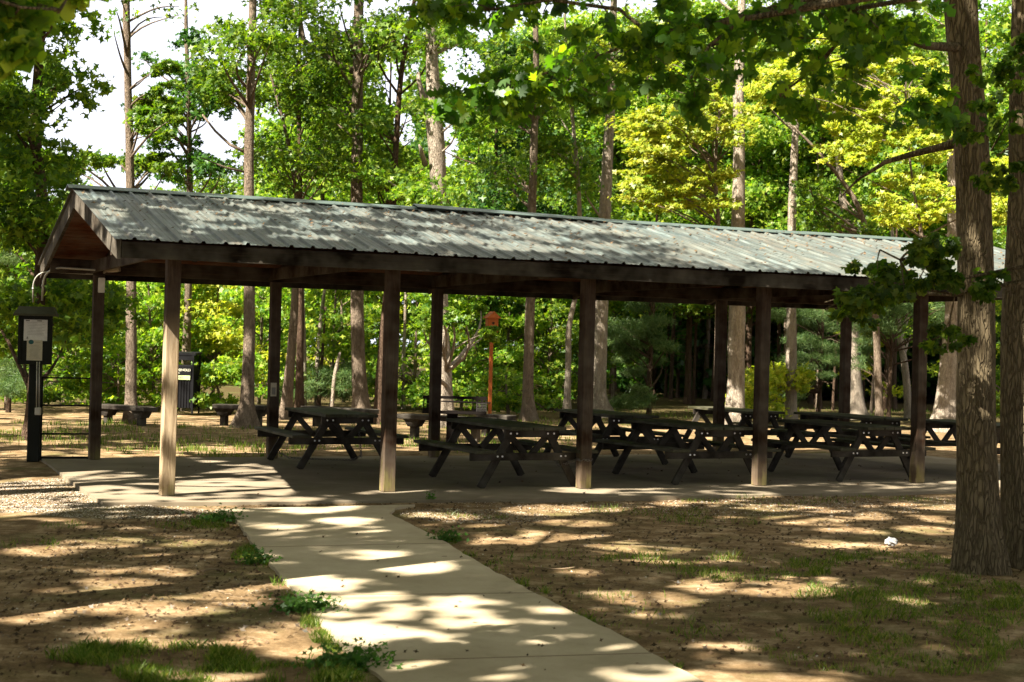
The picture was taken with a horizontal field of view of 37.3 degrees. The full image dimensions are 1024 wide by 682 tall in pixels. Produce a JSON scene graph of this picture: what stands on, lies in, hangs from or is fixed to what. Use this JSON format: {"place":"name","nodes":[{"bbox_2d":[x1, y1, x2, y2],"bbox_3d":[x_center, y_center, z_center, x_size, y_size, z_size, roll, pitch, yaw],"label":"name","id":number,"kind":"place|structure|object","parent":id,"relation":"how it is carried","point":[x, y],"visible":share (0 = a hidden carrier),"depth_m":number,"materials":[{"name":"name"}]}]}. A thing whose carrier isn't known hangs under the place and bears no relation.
{"place":"outdoors","nodes":[
{"label":"outdoors","id":0,"kind":"place"},
{"bbox_2d":[215,504,703,681],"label":"path","id":1,"kind":"structure","parent":0,"point":[512,622],"depth_m":9.45,"materials":[{"name":"concrete"}]},
{"bbox_2d":[266,543,664,660],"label":"path joints","id":2,"kind":"object","parent":1,"relation":"on","point":[465,593],"visible":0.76,"depth_m":8.23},
{"bbox_2d":[0,407,932,456],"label":"grass","id":3,"kind":"structure","parent":0,"point":[193,447],"depth_m":25.19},
{"bbox_2d":[0,353,1023,681],"bbox_3d":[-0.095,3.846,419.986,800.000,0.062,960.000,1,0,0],"label":"ground","id":4,"kind":"structure","parent":0,"point":[282,643],"depth_m":11.25,"materials":[{"name":"soil"}]},
{"bbox_2d":[0,244,33,412],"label":"pine tree","id":5,"kind":"object","parent":4,"relation":"on","point":[10,387],"visible":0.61,"depth_m":32.26,"materials":[{"name":"green plant"}]},
{"bbox_2d":[13,306,58,461],"bbox_3d":[-6.346,0.576,20.173,0.540,2.070,0.320,1,0,-10],"label":"notice board","id":6,"kind":"object","parent":4,"relation":"on","point":[35,331],"visible":1,"depth_m":20.14,"materials":[{"name":"paint"}]},
{"bbox_2d":[0,133,107,349],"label":"leafy tree","id":7,"kind":"object","parent":4,"relation":"on","point":[82,183],"visible":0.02,"depth_m":54.02,"materials":[{"name":"plant"}]},
{"bbox_2d":[0,0,108,82],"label":"maple tree","id":8,"kind":"object","parent":4,"relation":"on","point":[27,22],"visible":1,"depth_m":6.08,"materials":[{"name":"green plant"}]},
{"bbox_2d":[0,200,119,409],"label":"sapling","id":9,"kind":"object","parent":4,"relation":"on","point":[49,397],"visible":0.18,"depth_m":33.72,"materials":[{"name":"green plant"}]},
{"bbox_2d":[0,281,125,404],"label":"sapling","id":10,"kind":"object","parent":4,"relation":"on","point":[68,355],"visible":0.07,"depth_m":36.87,"materials":[{"name":"green plant"}]},
{"bbox_2d":[0,0,146,439],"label":"dark oak","id":11,"kind":"object","parent":4,"relation":"on","point":[24,176],"visible":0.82,"depth_m":24.15,"materials":[{"name":"plant"}]},
{"bbox_2d":[51,354,161,410],"bbox_3d":[-9.108,1.010,34.995,2.200,1.420,3.008,1,0,37],"label":"shrub","id":12,"kind":"object","parent":4,"relation":"on","point":[113,391],"visible":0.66,"depth_m":34.78,"materials":[{"name":"green plant"}]},
{"bbox_2d":[44,306,194,400],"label":"sapling","id":13,"kind":"object","parent":4,"relation":"on","point":[84,354],"visible":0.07,"depth_m":37.48,"materials":[{"name":"green plant"}]},
{"bbox_2d":[56,0,198,423],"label":"tall tree","id":14,"kind":"object","parent":4,"relation":"on","point":[131,163],"visible":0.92,"depth_m":29.91,"materials":[{"name":"green plant"}]},
{"bbox_2d":[101,404,157,425],"bbox_3d":[-7.524,1.456,29.492,1.597,0.410,0.340,1,0,39],"label":"plank bench","id":15,"kind":"object","parent":4,"relation":"on","point":[141,414],"visible":0.7,"depth_m":29.15,"materials":[{"name":"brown wood"}]},
{"bbox_2d":[84,281,224,408],"bbox_3d":[-8.449,-0.118,36.067,3.311,3.720,3.242,1,0,0],"label":"sapling","id":16,"kind":"object","parent":4,"relation":"on","point":[152,302],"visible":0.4,"depth_m":35.85,"materials":[{"name":"green plant"}]},
{"bbox_2d":[119,0,238,410],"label":"thin tree","id":17,"kind":"object","parent":4,"relation":"on","point":[197,166],"visible":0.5,"depth_m":35.45,"materials":[{"name":"green plant"}]},
{"bbox_2d":[177,351,201,413],"bbox_3d":[-7.397,0.934,34.239,0.650,1.390,0.626,1,0,3],"label":"trash bin","id":18,"kind":"object","parent":4,"relation":"on","point":[188,377],"visible":0.47,"depth_m":33.95,"materials":[{"name":"metal"}]},
{"bbox_2d":[139,284,286,405],"bbox_3d":[-7.340,-0.513,36.865,3.825,4.572,3.205,1,0,0],"label":"sapling","id":19,"kind":"object","parent":4,"relation":"on","point":[228,308],"visible":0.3,"depth_m":36.48,"materials":[{"name":"green plant"}]},
{"bbox_2d":[182,503,248,521],"bbox_3d":[-2.732,1.584,14.009,0.607,0.182,0.443,1,0,0],"label":"weed plant","id":20,"kind":"object","parent":4,"relation":"on","point":[218,517],"visible":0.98,"depth_m":13.98,"materials":[{"name":"green plant"}]},
{"bbox_2d":[139,170,307,383],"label":"leafy tree","id":21,"kind":"object","parent":4,"relation":"on","point":[223,186],"visible":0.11,"depth_m":59.72,"materials":[{"name":"plant"}]},
{"bbox_2d":[189,349,267,409],"bbox_3d":[-6.718,0.954,34.943,2.172,1.651,2.037,2,0,-36],"label":"shrub","id":22,"kind":"object","parent":4,"relation":"on","point":[223,372],"visible":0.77,"depth_m":34.71,"materials":[{"name":"green plant"}]},
{"bbox_2d":[212,404,266,426],"bbox_3d":[-5.377,1.492,30.142,1.117,0.450,0.340,1,0,16],"label":"plank bench","id":23,"kind":"object","parent":4,"relation":"on","point":[224,411],"visible":0.57,"depth_m":30.09,"materials":[{"name":"brown wood"}]},
{"bbox_2d":[178,0,325,428],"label":"tall tree","id":24,"kind":"object","parent":4,"relation":"on","point":[251,38],"visible":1,"depth_m":29.49,"materials":[{"name":"green plant"}]},
{"bbox_2d":[191,285,315,403],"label":"sapling","id":25,"kind":"object","parent":4,"relation":"on","point":[262,309],"visible":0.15,"depth_m":40.23,"materials":[{"name":"green plant"}]},
{"bbox_2d":[233,543,282,564],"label":"weed plant","id":26,"kind":"object","parent":4,"relation":"on","point":[257,556],"visible":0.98,"depth_m":11.33,"materials":[{"name":"green plant"}]},
{"bbox_2d":[250,589,348,615],"bbox_3d":[-1.244,1.600,9.354,0.722,0.160,0.420,1,0,-14],"label":"weed plant","id":27,"kind":"object","parent":4,"relation":"on","point":[299,602],"visible":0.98,"depth_m":9.31,"materials":[{"name":"green plant"}]},
{"bbox_2d":[224,0,375,419],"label":"leaning tree","id":28,"kind":"object","parent":4,"relation":"on","point":[310,160],"visible":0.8,"depth_m":32.18,"materials":[{"name":"green plant"}]},
{"bbox_2d":[238,0,388,417],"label":"tall tree","id":29,"kind":"object","parent":4,"relation":"on","point":[299,391],"visible":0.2,"depth_m":33.92,"materials":[{"name":"plant"}]},
{"bbox_2d":[264,307,375,405],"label":"pine tree","id":30,"kind":"object","parent":4,"relation":"on","point":[344,373],"visible":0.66,"depth_m":37.60,"materials":[{"name":"green plant"}]},
{"bbox_2d":[314,289,325,405],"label":"dead tree","id":31,"kind":"object","parent":4,"relation":"on","point":[318,345],"visible":0.53,"depth_m":39.95,"materials":[{"name":"brown wood"}]},
{"bbox_2d":[226,48,426,356],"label":"leafy tree","id":32,"kind":"object","parent":4,"relation":"on","point":[310,298],"visible":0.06,"depth_m":49.59,"materials":[{"name":"green plant"}]},
{"bbox_2d":[330,352,340,406],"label":"dead tree","id":33,"kind":"object","parent":4,"relation":"on","point":[336,367],"visible":0.91,"depth_m":36.96,"materials":[{"name":"brown wood"}]},
{"bbox_2d":[301,406,378,426],"bbox_3d":[-3.474,1.551,30.492,1.785,0.430,0.340,1,0,34],"label":"plank bench","id":34,"kind":"object","parent":4,"relation":"on","point":[316,421],"visible":0.22,"depth_m":30.46,"materials":[{"name":"brown wood"}]},
{"bbox_2d":[280,289,408,406],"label":"sapling","id":35,"kind":"object","parent":4,"relation":"on","point":[333,347],"visible":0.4,"depth_m":38.74,"materials":[{"name":"green plant"}]},
{"bbox_2d":[265,0,425,408],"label":"tall tree","id":36,"kind":"object","parent":4,"relation":"on","point":[357,69],"visible":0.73,"depth_m":32.37,"materials":[{"name":"green plant"}]},
{"bbox_2d":[283,636,411,671],"bbox_3d":[-0.846,1.604,7.854,0.694,0.160,0.585,1,0,0],"label":"weed plant","id":37,"kind":"object","parent":4,"relation":"on","point":[351,657],"visible":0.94,"depth_m":7.75,"materials":[{"name":"green plant"}]},
{"bbox_2d":[284,292,410,402],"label":"sapling","id":38,"kind":"object","parent":4,"relation":"on","point":[325,362],"visible":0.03,"depth_m":44.00,"materials":[{"name":"green plant"}]},
{"bbox_2d":[321,0,468,424],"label":"leaning tree","id":39,"kind":"object","parent":4,"relation":"on","point":[379,122],"visible":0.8,"depth_m":31.73,"materials":[{"name":"plant"}]},
{"bbox_2d":[401,292,406,408],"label":"dead tree","id":40,"kind":"object","parent":4,"relation":"on","point":[403,365],"visible":0.72,"depth_m":39.96,"materials":[{"name":"brown wood"}]},
{"bbox_2d":[304,42,509,338],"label":"leafy tree","id":41,"kind":"object","parent":4,"relation":"on","point":[370,103],"visible":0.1,"depth_m":46.83,"materials":[{"name":"green plant"}]},
{"bbox_2d":[343,292,496,409],"bbox_3d":[-2.478,-0.593,39.979,4.262,5.004,4.682,1,0,0],"label":"sapling","id":42,"kind":"object","parent":4,"relation":"on","point":[414,395],"visible":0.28,"depth_m":39.49,"materials":[{"name":"green plant"}]},
{"bbox_2d":[345,0,521,427],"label":"old tree","id":43,"kind":"object","parent":4,"relation":"on","point":[412,191],"visible":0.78,"depth_m":30.60,"materials":[{"name":"plant"}]},
{"bbox_2d":[397,413,486,442],"bbox_3d":[-1.198,1.570,27.092,1.968,0.470,0.340,1,0,31],"label":"plank bench","id":44,"kind":"object","parent":4,"relation":"on","point":[415,422],"visible":0.43,"depth_m":27.29,"materials":[{"name":"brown wood"}]},
{"bbox_2d":[425,525,469,542],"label":"weed plant","id":45,"kind":"object","parent":4,"relation":"on","point":[446,534],"visible":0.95,"depth_m":12.88,"materials":[{"name":"green plant"}]},
{"bbox_2d":[422,395,490,442],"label":"picnic table","id":46,"kind":"object","parent":4,"relation":"on","point":[455,413],"visible":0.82,"depth_m":26.50,"materials":[{"name":"wood"}]},
{"bbox_2d":[399,293,522,409],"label":"sapling","id":47,"kind":"object","parent":4,"relation":"on","point":[471,362],"visible":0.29,"depth_m":40.51,"materials":[{"name":"green plant"}]},
{"bbox_2d":[399,127,568,388],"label":"leafy tree","id":48,"kind":"object","parent":4,"relation":"on","point":[480,149],"visible":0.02,"depth_m":59.71,"materials":[{"name":"green plant"}]},
{"bbox_2d":[382,27,601,405],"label":"leafy tree","id":49,"kind":"object","parent":4,"relation":"on","point":[495,200],"visible":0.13,"depth_m":43.04,"materials":[{"name":"green plant"}]},
{"bbox_2d":[483,311,500,413],"bbox_3d":[-0.468,0.576,33.497,0.340,2.460,0.300,2,0,-20],"label":"orange post","id":50,"kind":"object","parent":4,"relation":"on","point":[491,317],"visible":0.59,"depth_m":33.46,"materials":[{"name":"orange paint"}]},
{"bbox_2d":[476,414,516,435],"bbox_3d":[-0.301,1.610,28.592,0.809,0.450,0.340,1,0,34],"label":"plank bench","id":51,"kind":"object","parent":4,"relation":"on","point":[501,416],"visible":0.23,"depth_m":28.47,"materials":[{"name":"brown wood"}]},
{"bbox_2d":[0,0,1008,386],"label":"distant wood","id":52,"kind":"object","parent":4,"relation":"on","point":[286,318],"depth_m":71.04,"materials":[{"name":"plant"}]},
{"bbox_2d":[453,365,562,414],"bbox_3d":[-0.126,1.265,37.083,2.725,1.376,2.313,1,0,32],"label":"shrub","id":53,"kind":"object","parent":4,"relation":"on","point":[512,397],"visible":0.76,"depth_m":36.97,"materials":[{"name":"green plant"}]},
{"bbox_2d":[0,497,1019,663],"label":"twigs","id":54,"kind":"object","parent":4,"relation":"on","point":[432,529],"visible":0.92,"depth_m":11.19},
{"bbox_2d":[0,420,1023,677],"bbox_3d":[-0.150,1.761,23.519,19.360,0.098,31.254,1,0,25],"label":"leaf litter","id":55,"kind":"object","parent":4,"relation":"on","point":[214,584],"visible":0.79,"depth_m":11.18,"materials":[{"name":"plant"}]},
{"bbox_2d":[453,296,577,407],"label":"sapling","id":56,"kind":"object","parent":4,"relation":"on","point":[541,378],"visible":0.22,"depth_m":41.59,"materials":[{"name":"green plant"}]},
{"bbox_2d":[41,453,999,505],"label":"shelter floor","id":57,"kind":"structure","parent":4,"relation":"on","point":[216,481],"depth_m":18.68,"materials":[{"name":"concrete"}]},
{"bbox_2d":[40,376,89,459],"bbox_3d":[-5.978,1.042,20.399,0.705,1.120,0.073,2,0,-17],"label":"rail frame","id":58,"kind":"object","parent":57,"relation":"on","point":[59,457],"visible":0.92,"depth_m":20.34,"materials":[{"name":"paint"}]},
{"bbox_2d":[254,407,408,468],"bbox_3d":[-2.477,1.316,20.546,1.570,0.740,2.013,2,0,-24],"label":"picnic table","id":59,"kind":"object","parent":57,"relation":"on","point":[332,419],"visible":0.95,"depth_m":19.94,"materials":[{"name":"brown wood"}]},
{"bbox_2d":[413,418,597,487],"bbox_3d":[-0.113,1.364,18.499,1.570,0.740,2.013,2,0,-25],"label":"picnic table","id":60,"kind":"object","parent":57,"relation":"on","point":[495,454],"visible":0.96,"depth_m":17.97,"materials":[{"name":"brown wood"}]},
{"bbox_2d":[38,184,1004,495],"bbox_3d":[1.011,0.020,20.641,13.757,3.467,6.358,2,0,-24],"label":"picnic shelter","id":61,"kind":"object","parent":57,"relation":"on","point":[272,250],"visible":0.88,"depth_m":18.62,"materials":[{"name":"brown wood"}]},
{"bbox_2d":[82,189,1004,275],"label":"roof leaf litter","id":62,"kind":"object","parent":61,"relation":"on","point":[533,231],"visible":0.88,"depth_m":18.99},
{"bbox_2d":[544,409,684,464],"bbox_3d":[1.364,1.421,22.439,1.570,0.740,2.013,2,0,-24],"label":"picnic table","id":63,"kind":"object","parent":57,"relation":"on","point":[612,430],"visible":0.62,"depth_m":21.89,"materials":[{"name":"brown wood"}]},
{"bbox_2d":[596,419,780,484],"bbox_3d":[2.242,1.428,19.601,1.570,0.740,2.013,2,0,-25],"label":"picnic table","id":64,"kind":"object","parent":57,"relation":"on","point":[685,450],"visible":0.94,"depth_m":19.07,"materials":[{"name":"brown wood"}]},
{"bbox_2d":[678,406,806,451],"bbox_3d":[3.774,1.522,25.753,1.570,0.740,2.013,2,0,-22],"label":"picnic table","id":65,"kind":"object","parent":57,"relation":"on","point":[746,415],"visible":0.47,"depth_m":25.35,"materials":[{"name":"brown wood"}]},
{"bbox_2d":[751,419,935,481],"bbox_3d":[4.486,1.489,20.707,1.570,0.740,2.013,2,0,-26],"label":"picnic table","id":66,"kind":"object","parent":57,"relation":"on","point":[838,448],"visible":0.92,"depth_m":20.19,"materials":[{"name":"brown wood"}]},
{"bbox_2d":[770,412,930,463],"bbox_3d":[5.247,1.523,23.672,1.570,0.740,2.013,2,0,-23],"label":"picnic table","id":67,"kind":"object","parent":57,"relation":"on","point":[867,419],"visible":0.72,"depth_m":23.51,"materials":[{"name":"brown wood"}]},
{"bbox_2d":[890,419,999,462],"bbox_3d":[6.695,1.550,21.963,1.570,0.740,2.013,2,0,-25],"label":"picnic table","id":68,"kind":"object","parent":57,"relation":"on","point":[940,423],"visible":0.34,"depth_m":22.48,"materials":[{"name":"brown wood"}]},
{"bbox_2d":[467,0,586,421],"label":"tall tree","id":69,"kind":"object","parent":4,"relation":"on","point":[519,176],"visible":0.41,"depth_m":34.98,"materials":[{"name":"green plant"}]},
{"bbox_2d":[498,296,579,409],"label":"sapling","id":70,"kind":"object","parent":4,"relation":"on","point":[560,308],"visible":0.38,"depth_m":41.55,"materials":[{"name":"green plant"}]},
{"bbox_2d":[513,13,632,418],"bbox_3d":[1.513,-3.317,37.287,3.092,10.620,4.632,1,0,0],"label":"crooked tree","id":71,"kind":"object","parent":4,"relation":"on","point":[564,149],"visible":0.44,"depth_m":36.91,"materials":[{"name":"plant"}]},
{"bbox_2d":[480,5,665,399],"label":"leafy tree","id":72,"kind":"object","parent":4,"relation":"on","point":[548,24],"visible":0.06,"depth_m":49.20,"materials":[{"name":"green plant"}]},
{"bbox_2d":[514,213,636,395],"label":"sapling","id":73,"kind":"object","parent":4,"relation":"on","point":[574,347],"visible":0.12,"depth_m":46.16,"materials":[{"name":"green plant"}]},
{"bbox_2d":[536,0,679,417],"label":"pale tree","id":74,"kind":"object","parent":4,"relation":"on","point":[604,185],"visible":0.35,"depth_m":37.89,"materials":[{"name":"plant"}]},
{"bbox_2d":[541,0,706,399],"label":"leafy tree","id":75,"kind":"object","parent":4,"relation":"on","point":[599,135],"visible":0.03,"depth_m":50.19,"materials":[{"name":"green plant"}]},
{"bbox_2d":[607,215,681,414],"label":"pine tree","id":76,"kind":"object","parent":4,"relation":"on","point":[628,336],"visible":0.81,"depth_m":39.45,"materials":[{"name":"green plant"}]},
{"bbox_2d":[346,0,970,135],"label":"oak tree","id":77,"kind":"object","parent":4,"relation":"on","point":[495,96],"visible":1,"depth_m":8.89,"materials":[{"name":"green plant"}]},
{"bbox_2d":[595,20,767,354],"bbox_3d":[3.641,-2.548,33.187,3.956,9.145,4.341,1,0,0],"label":"yellow maple","id":78,"kind":"object","parent":4,"relation":"on","point":[658,145],"visible":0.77,"depth_m":32.40,"materials":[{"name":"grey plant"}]},
{"bbox_2d":[664,158,704,398],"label":"pine tree","id":79,"kind":"object","parent":4,"relation":"on","point":[673,336],"visible":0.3,"depth_m":54.72,"materials":[{"name":"brown plant"}]},
{"bbox_2d":[575,0,812,404],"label":"leafy tree","id":80,"kind":"object","parent":4,"relation":"on","point":[687,397],"visible":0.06,"depth_m":48.84,"materials":[{"name":"green plant"}]},
{"bbox_2d":[683,146,713,403],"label":"pine tree","id":81,"kind":"object","parent":4,"relation":"on","point":[694,367],"visible":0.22,"depth_m":50.37,"materials":[{"name":"brown plant"}]},
{"bbox_2d":[702,141,714,398],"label":"pine tree","id":82,"kind":"object","parent":4,"relation":"on","point":[706,364],"visible":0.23,"depth_m":56.30,"materials":[{"name":"brown plant"}]},
{"bbox_2d":[717,0,745,424],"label":"pale tree","id":83,"kind":"object","parent":4,"relation":"on","point":[735,395],"visible":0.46,"depth_m":35.87,"materials":[{"name":"plant"}]},
{"bbox_2d":[634,0,877,382],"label":"leafy tree","id":84,"kind":"object","parent":4,"relation":"on","point":[811,134],"visible":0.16,"depth_m":47.20,"materials":[{"name":"green plant"}]},
{"bbox_2d":[725,366,792,422],"bbox_3d":[5.812,1.350,36.982,1.989,1.499,1.926,2,0,-31],"label":"shrub","id":85,"kind":"object","parent":4,"relation":"on","point":[749,393],"visible":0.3,"depth_m":36.76,"materials":[{"name":"green plant"}]},
{"bbox_2d":[692,0,847,418],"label":"tall tree","id":86,"kind":"object","parent":4,"relation":"on","point":[791,359],"visible":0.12,"depth_m":37.92,"materials":[{"name":"plant"}]},
{"bbox_2d":[745,361,816,418],"bbox_3d":[6.532,1.296,38.126,2.240,1.654,2.378,1,0,0],"label":"shrub","id":87,"kind":"object","parent":4,"relation":"on","point":[805,376],"visible":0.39,"depth_m":37.72,"materials":[{"name":"green plant"}]},
{"bbox_2d":[560,122,1007,405],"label":"conifer wood","id":88,"kind":"object","parent":4,"relation":"on","point":[931,387],"visible":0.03,"depth_m":57.35,"materials":[{"name":"green plant"}]},
{"bbox_2d":[769,307,840,411],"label":"pine tree","id":89,"kind":"object","parent":4,"relation":"on","point":[810,320],"visible":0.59,"depth_m":41.34,"materials":[{"name":"green plant"}]},
{"bbox_2d":[698,0,946,408],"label":"leafy tree","id":90,"kind":"object","parent":4,"relation":"on","point":[778,219],"visible":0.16,"depth_m":46.50,"materials":[{"name":"green plant"}]},
{"bbox_2d":[786,122,887,415],"bbox_3d":[7.760,-1.537,36.362,2.570,7.360,5.189,1,0,13],"label":"leaning tree","id":91,"kind":"object","parent":4,"relation":"on","point":[833,221],"visible":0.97,"depth_m":35.93,"materials":[{"name":"green plant"}]},
{"bbox_2d":[799,90,882,419],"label":"pale tree","id":92,"kind":"object","parent":4,"relation":"on","point":[857,404],"visible":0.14,"depth_m":40.81,"materials":[{"name":"plant"}]},
{"bbox_2d":[833,303,903,414],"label":"sapling","id":93,"kind":"object","parent":4,"relation":"on","point":[894,392],"visible":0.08,"depth_m":44.12,"materials":[{"name":"green plant"}]},
{"bbox_2d":[734,31,1007,435],"bbox_3d":[7.879,-2.537,32.194,6.904,9.323,5.609,1,0,0],"label":"yellow maple","id":94,"kind":"object","parent":4,"relation":"on","point":[855,147],"visible":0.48,"depth_m":31.20,"materials":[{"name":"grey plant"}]},
{"bbox_2d":[835,228,944,416],"bbox_3d":[9.962,-0.602,38.230,3.648,5.620,5.430,1,0,26],"label":"pine tree","id":95,"kind":"object","parent":4,"relation":"on","point":[888,323],"visible":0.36,"depth_m":37.98,"materials":[{"name":"green plant"}]},
{"bbox_2d":[881,80,901,410],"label":"pine tree","id":96,"kind":"object","parent":4,"relation":"on","point":[887,352],"visible":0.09,"depth_m":48.06,"materials":[{"name":"brown plant"}]},
{"bbox_2d":[780,12,1008,409],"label":"leafy tree","id":97,"kind":"object","parent":4,"relation":"on","point":[894,374],"visible":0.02,"depth_m":49.90,"materials":[{"name":"plant"}]},
{"bbox_2d":[869,227,944,418],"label":"leaning tree","id":98,"kind":"object","parent":4,"relation":"on","point":[901,337],"visible":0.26,"depth_m":41.92,"materials":[{"name":"brown wood"}]},
{"bbox_2d":[825,0,1012,575],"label":"oak tree","id":99,"kind":"object","parent":4,"relation":"on","point":[979,545],"visible":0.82,"depth_m":11.84,"materials":[{"name":"brown plant"}]},
{"bbox_2d":[825,33,1023,355],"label":"maple tree","id":100,"kind":"object","parent":4,"relation":"on","point":[929,252],"visible":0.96,"depth_m":10.63,"materials":[{"name":"plant"}]},
{"bbox_2d":[837,0,1011,322],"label":"leafy tree","id":101,"kind":"object","parent":4,"relation":"on","point":[993,26],"visible":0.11,"depth_m":44.94,"materials":[{"name":"green plant"}]},
{"bbox_2d":[860,0,1005,432],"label":"pale tree","id":102,"kind":"object","parent":4,"relation":"on","point":[944,407],"visible":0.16,"depth_m":34.83,"materials":[{"name":"plant"}]},
{"bbox_2d":[927,231,1005,418],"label":"sapling","id":103,"kind":"object","parent":4,"relation":"on","point":[997,238],"visible":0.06,"depth_m":36.20,"materials":[{"name":"plant"}]},
{"bbox_2d":[1000,0,1023,570],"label":"oak tree","id":104,"kind":"object","parent":4,"relation":"on","point":[1012,416],"visible":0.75,"depth_m":12.30,"materials":[{"name":"brown plant"}]},
{"bbox_2d":[0,493,1023,681],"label":"grass","id":105,"kind":"structure","parent":0,"point":[95,647],"depth_m":9.26,"materials":[{"name":"plant"}]},
{"bbox_2d":[0,478,1023,667],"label":"gravel","id":106,"kind":"structure","parent":0,"point":[23,508],"depth_m":15.14,"materials":[{"name":"gravel"}]},
{"bbox_2d":[13,0,1011,348],"label":"sky","id":107,"kind":"structure","parent":0,"point":[104,130],"materials":[{"name":"white"}]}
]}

